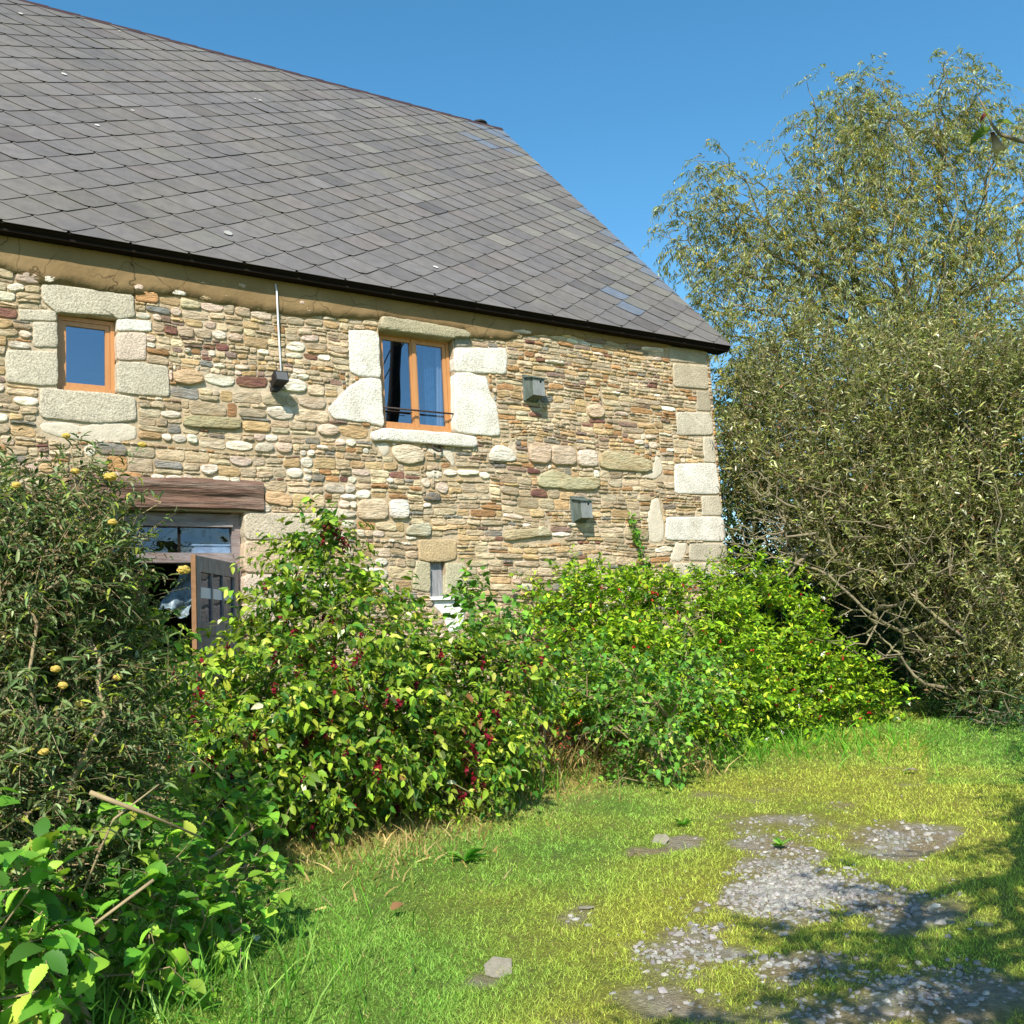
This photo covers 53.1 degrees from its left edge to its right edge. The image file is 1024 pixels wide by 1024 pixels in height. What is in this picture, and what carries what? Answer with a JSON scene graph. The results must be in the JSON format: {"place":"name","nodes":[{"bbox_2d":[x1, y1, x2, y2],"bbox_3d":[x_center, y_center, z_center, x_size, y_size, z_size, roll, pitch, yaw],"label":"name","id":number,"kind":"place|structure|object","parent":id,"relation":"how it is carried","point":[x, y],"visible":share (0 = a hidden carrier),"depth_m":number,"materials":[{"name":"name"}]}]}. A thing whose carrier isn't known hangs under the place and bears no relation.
{"place":"outdoors","nodes":[
{"label":"outdoors","id":0,"kind":"place"},
{"bbox_2d":[3,625,1023,1023],"bbox_3d":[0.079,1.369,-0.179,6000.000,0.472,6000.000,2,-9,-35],"label":"ground","id":1,"kind":"structure","parent":0,"point":[997,1009],"depth_m":5.60,"materials":[{"name":"green plant"}]},
{"bbox_2d":[0,787,167,1023],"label":"raspberry bush","id":2,"kind":"object","parent":1,"relation":"on","point":[19,945],"visible":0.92,"depth_m":3.78,"materials":[{"name":"green plant"}]},
{"bbox_2d":[1,762,219,1023],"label":"raspberry bush","id":3,"kind":"object","parent":1,"relation":"on","point":[139,960],"visible":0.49,"depth_m":4.25,"materials":[{"name":"green plant"}]},
{"bbox_2d":[0,428,223,1023],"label":"buddleia bush","id":4,"kind":"object","parent":1,"relation":"on","point":[56,607],"visible":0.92,"depth_m":4.63,"materials":[{"name":"green plant"}]},
{"bbox_2d":[1,553,236,869],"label":"honeysuckle bush","id":5,"kind":"object","parent":1,"relation":"on","point":[206,727],"visible":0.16,"depth_m":5.79,"materials":[{"name":"green plant"}]},
{"bbox_2d":[5,914,269,1023],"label":"grass tuft","id":6,"kind":"object","parent":1,"relation":"on","point":[154,1002],"visible":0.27,"depth_m":4.25,"materials":[{"name":"green plant"}]},
{"bbox_2d":[87,784,304,1022],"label":"raspberry bush","id":7,"kind":"object","parent":1,"relation":"on","point":[220,890],"visible":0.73,"depth_m":4.82,"materials":[{"name":"green plant"}]},
{"bbox_2d":[253,934,259,940],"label":"leaf","id":8,"kind":"object","parent":7,"relation":"attached to","point":[256,937],"visible":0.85,"depth_m":5.08,"materials":[{"name":"green plant"}]},
{"bbox_2d":[144,748,320,890],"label":"raspberry bush","id":9,"kind":"object","parent":1,"relation":"on","point":[265,823],"visible":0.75,"depth_m":6.21,"materials":[{"name":"green plant"}]},
{"bbox_2d":[142,571,389,856],"bbox_3d":[-1.874,1.510,7.616,1.924,2.272,2.180,-2,-7,-8],"label":"honeysuckle bush","id":10,"kind":"object","parent":1,"relation":"on","point":[246,712],"visible":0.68,"depth_m":7.20,"materials":[{"name":"green plant"}]},
{"bbox_2d":[72,877,491,1023],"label":"grass tuft","id":11,"kind":"object","parent":1,"relation":"on","point":[246,987],"visible":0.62,"depth_m":4.46,"materials":[{"name":"green plant"}]},
{"bbox_2d":[226,494,484,859],"bbox_3d":[-1.171,1.283,7.928,1.994,3.034,2.323,0,-8,-21],"label":"honeysuckle bush","id":12,"kind":"object","parent":1,"relation":"on","point":[382,745],"visible":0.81,"depth_m":7.68,"materials":[{"name":"green plant"}]},
{"bbox_2d":[0,0,731,809],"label":"stone house","id":13,"kind":"structure","parent":1,"relation":"on","point":[172,212],"depth_m":12.18,"materials":[{"name":"stone"}]},
{"bbox_2d":[5,284,169,423],"bbox_3d":[-4.089,-1.496,9.895,1.492,1.338,0.191,2,-9,-35],"label":"window","id":14,"kind":"structure","parent":13,"relation":"in","point":[86,403],"depth_m":9.83,"materials":[{"name":"beige stone"}]},
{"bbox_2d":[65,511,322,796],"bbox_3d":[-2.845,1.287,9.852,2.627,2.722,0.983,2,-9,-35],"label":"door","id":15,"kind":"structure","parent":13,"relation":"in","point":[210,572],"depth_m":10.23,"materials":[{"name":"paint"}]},
{"bbox_2d":[270,283,288,391],"bbox_3d":[-2.478,-1.879,10.833,0.165,1.203,0.243,2,-9,-35],"label":"floodlight","id":16,"kind":"object","parent":13,"relation":"attached to","point":[279,379],"visible":1,"depth_m":10.75,"materials":[{"name":"white plastic"}]},
{"bbox_2d":[328,316,506,447],"bbox_3d":[-1.065,-1.490,11.985,2.433,1.467,0.276,2,-9,-35],"label":"window","id":17,"kind":"structure","parent":13,"relation":"in","point":[465,402],"depth_m":12.05,"materials":[{"name":"beige stone"}]},
{"bbox_2d":[522,374,546,401],"bbox_3d":[0.289,-1.558,12.734,0.235,0.330,0.208,3,-10,-35],"label":"nest box","id":18,"kind":"object","parent":13,"relation":"attached to","point":[533,388],"visible":1,"depth_m":12.69,"materials":[{"name":"green paint"}]},
{"bbox_2d":[570,496,594,522],"bbox_3d":[0.894,-0.046,12.899,0.235,0.330,0.208,1,-9,-35],"label":"nest box","id":19,"kind":"object","parent":13,"relation":"attached to","point":[581,509],"visible":1,"depth_m":12.86,"materials":[{"name":"green paint"}]},
{"bbox_2d":[627,511,650,599],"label":"climbing vine","id":20,"kind":"object","parent":13,"relation":"attached to","point":[636,535],"visible":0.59,"depth_m":13.41,"materials":[{"name":"green plant"}]},
{"bbox_3d":[-3.701,0.600,10.233,1.618,0.318,0.512,2,-9,-35],"label":"shelf","id":21,"kind":"object","parent":13,"relation":"attached to","visible":0},
{"bbox_2d":[158,564,190,617],"bbox_3d":[-3.336,0.777,10.389,0.548,0.600,0.114,2,-9,-35],"label":"plastic sheet","id":22,"kind":"object","parent":21,"relation":"hanging from","point":[177,598],"visible":0.43,"depth_m":10.38,"materials":[{"name":"plastic"}]},
{"bbox_2d":[184,544,230,552],"bbox_3d":[-3.125,0.395,10.531,0.401,0.095,0.284,2,-9,-35],"label":"storage box","id":23,"kind":"object","parent":21,"relation":"on","point":[208,548],"visible":0.89,"depth_m":10.42,"materials":[{"name":"white plastic"}]},
{"bbox_2d":[390,902,402,909],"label":"fallen leaf","id":24,"kind":"object","parent":1,"relation":"on","point":[394,905],"visible":1,"depth_m":5.61,"materials":[{"name":"orange plant"}]},
{"bbox_2d":[177,801,662,912],"bbox_3d":[-0.959,2.270,6.989,3.422,0.296,2.938,-8,-9,33],"label":"grass tuft","id":25,"kind":"object","parent":1,"relation":"on","point":[334,846],"visible":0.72,"depth_m":6.82,"materials":[{"name":"plant"}]},
{"bbox_2d":[337,584,586,830],"bbox_3d":[-0.540,1.680,8.620,2.347,2.270,2.315,2,-9,-35],"label":"honeysuckle bush","id":26,"kind":"object","parent":1,"relation":"on","point":[506,742],"visible":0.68,"depth_m":8.16,"materials":[{"name":"green plant"}]},
{"bbox_2d":[446,848,491,861],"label":"lawn weed","id":27,"kind":"object","parent":1,"relation":"on","point":[471,854],"visible":0.99,"depth_m":6.64,"materials":[{"name":"green plant"}]},
{"bbox_2d":[484,956,511,976],"bbox_3d":[-0.066,2.119,4.746,0.130,0.056,0.215,-3,-7,-1],"label":"flat stone","id":28,"kind":"object","parent":1,"relation":"on","point":[494,965],"visible":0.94,"depth_m":4.76,"materials":[{"name":"beige stone"}]},
{"bbox_2d":[435,558,575,791],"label":"raspberry canes","id":29,"kind":"object","parent":1,"relation":"on","point":[466,602],"visible":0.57,"depth_m":9.52,"materials":[{"name":"green plant"}]},
{"bbox_2d":[448,745,621,801],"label":"grass tuft","id":30,"kind":"object","parent":1,"relation":"on","point":[529,776],"visible":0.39,"depth_m":9.03,"materials":[{"name":"green plant"}]},
{"bbox_2d":[579,906,593,908],"bbox_3d":[0.409,2.185,5.657,0.099,0.008,0.066,-7,-8,24],"label":"flat stone","id":31,"kind":"object","parent":1,"relation":"on","point":[584,907],"visible":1,"depth_m":5.65,"materials":[{"name":"beige stone"}]},
{"bbox_2d":[495,728,725,800],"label":"grass tuft","id":32,"kind":"object","parent":1,"relation":"on","point":[595,754],"visible":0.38,"depth_m":10.34,"materials":[{"name":"green plant"}]},
{"bbox_2d":[505,544,730,755],"bbox_3d":[1.071,1.553,11.358,2.364,2.513,2.812,-3,-7,1],"label":"fuchsia bush","id":33,"kind":"object","parent":1,"relation":"on","point":[587,603],"visible":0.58,"depth_m":11.07,"materials":[{"name":"green plant"}]},
{"bbox_2d":[539,617,752,790],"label":"raspberry canes","id":34,"kind":"object","parent":1,"relation":"on","point":[652,704],"visible":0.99,"depth_m":9.30,"materials":[{"name":"green plant"}]},
{"bbox_2d":[651,834,668,844],"bbox_3d":[1.014,2.284,7.074,0.128,0.089,0.191,-8,-9,34],"label":"flat stone","id":35,"kind":"object","parent":1,"relation":"on","point":[659,837],"visible":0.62,"depth_m":7.11,"materials":[{"name":"beige stone"}]},
{"bbox_2d":[576,727,745,784],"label":"grass tuft","id":36,"kind":"object","parent":1,"relation":"on","point":[705,766],"visible":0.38,"depth_m":9.76,"materials":[{"name":"green plant"}]},
{"bbox_2d":[675,818,691,824],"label":"lawn weed","id":37,"kind":"object","parent":1,"relation":"on","point":[686,821],"visible":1,"depth_m":7.52,"materials":[{"name":"green plant"}]},
{"bbox_2d":[604,540,791,761],"bbox_3d":[2.067,1.660,12.175,2.360,2.697,3.952,-6,-8,17],"label":"fuchsia bush","id":38,"kind":"object","parent":1,"relation":"on","point":[731,717],"visible":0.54,"depth_m":11.76,"materials":[{"name":"green plant"}]},
{"bbox_2d":[576,723,850,775],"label":"grass tuft","id":39,"kind":"object","parent":1,"relation":"on","point":[735,755],"visible":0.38,"depth_m":10.58,"materials":[{"name":"green plant"}]},
{"bbox_2d":[710,319,829,578],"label":"evergreen bush","id":40,"kind":"object","parent":1,"relation":"on","point":[720,396],"visible":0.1,"depth_m":19.39,"materials":[{"name":"green plant"}]},
{"bbox_2d":[717,397,838,654],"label":"evergreen bush","id":41,"kind":"object","parent":1,"relation":"on","point":[730,519],"visible":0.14,"depth_m":17.66,"materials":[{"name":"green plant"}]},
{"bbox_2d":[771,837,791,845],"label":"lawn weed","id":42,"kind":"object","parent":1,"relation":"on","point":[778,841],"visible":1,"depth_m":6.86,"materials":[{"name":"green plant"}]},
{"bbox_2d":[579,707,1023,786],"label":"grass tuft","id":43,"kind":"object","parent":1,"relation":"on","point":[787,734],"visible":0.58,"depth_m":11.13,"materials":[{"name":"green plant"}]},
{"bbox_2d":[691,546,920,746],"bbox_3d":[3.364,1.683,13.018,3.770,2.617,2.448,2,-9,-35],"label":"fuchsia bush","id":44,"kind":"object","parent":1,"relation":"on","point":[828,679],"visible":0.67,"depth_m":12.75,"materials":[{"name":"green plant"}]},
{"bbox_2d":[640,46,1023,637],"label":"willow tree","id":45,"kind":"object","parent":1,"relation":"on","point":[863,300],"visible":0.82,"depth_m":19.39,"materials":[{"name":"green plant"}]},
{"bbox_2d":[737,518,933,702],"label":"evergreen bush","id":46,"kind":"object","parent":1,"relation":"on","point":[846,625],"visible":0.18,"depth_m":16.54,"materials":[{"name":"green plant"}]},
{"bbox_2d":[710,236,1023,726],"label":"buddleia tree","id":47,"kind":"object","parent":1,"relation":"on","point":[916,478],"visible":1,"depth_m":13.56,"materials":[{"name":"green plant"}]},
{"bbox_2d":[735,544,1021,629],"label":"evergreen bush","id":48,"kind":"object","parent":1,"relation":"on","point":[876,600],"depth_m":26.37,"materials":[{"name":"green plant"}]},
{"bbox_2d":[752,398,1012,696],"bbox_3d":[6.539,0.656,18.100,4.802,6.047,4.730,-5,-8,15],"label":"evergreen bush","id":49,"kind":"object","parent":1,"relation":"on","point":[881,628],"visible":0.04,"depth_m":16.99,"materials":[{"name":"green plant"}]},
{"bbox_2d":[876,980,888,988],"bbox_3d":[1.651,2.047,4.411,0.158,0.040,0.130,-3,-7,-2],"label":"flat stone","id":50,"kind":"object","parent":1,"relation":"on","point":[883,984],"visible":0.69,"depth_m":4.41,"materials":[{"name":"grey stone"}]},
{"bbox_2d":[801,365,1023,699],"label":"evergreen bush","id":51,"kind":"object","parent":1,"relation":"on","point":[978,537],"depth_m":18.14,"materials":[{"name":"green plant"}]},
{"bbox_2d":[836,597,1023,735],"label":"evergreen bush","id":52,"kind":"object","parent":1,"relation":"on","point":[993,713],"visible":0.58,"depth_m":12.99,"materials":[{"name":"green plant"}]},
{"bbox_2d":[975,921,992,926],"bbox_3d":[2.399,2.097,5.222,0.097,0.009,0.152,-4,-7,4],"label":"flat stone","id":53,"kind":"object","parent":1,"relation":"on","point":[987,924],"visible":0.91,"depth_m":5.20,"materials":[{"name":"grey stone"}]},
{"bbox_2d":[969,96,1023,152],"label":"overhanging tree","id":54,"kind":"object","parent":1,"relation":"on","point":[997,143],"visible":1,"depth_m":2.40,"materials":[{"name":"green plant"}]},
{"bbox_2d":[3,677,1023,1023],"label":"grass","id":55,"kind":"structure","parent":0,"point":[937,859],"depth_m":6.08,"materials":[{"name":"green plant"}]},
{"bbox_2d":[27,0,1023,630],"label":"sky","id":56,"kind":"structure","parent":0,"point":[611,98],"materials":[{"name":"blue"}]},
{"bbox_2d":[519,697,582,789],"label":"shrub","id":57,"kind":"object","parent":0,"point":[555,723],"visible":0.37,"depth_m":9.12,"materials":[{"name":"green plant"}]},
{"bbox_2d":[563,795,1023,1023],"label":"gravel","id":58,"kind":"structure","parent":0,"point":[789,898],"depth_m":5.44,"materials":[{"name":"grey gravel"}]}
]}

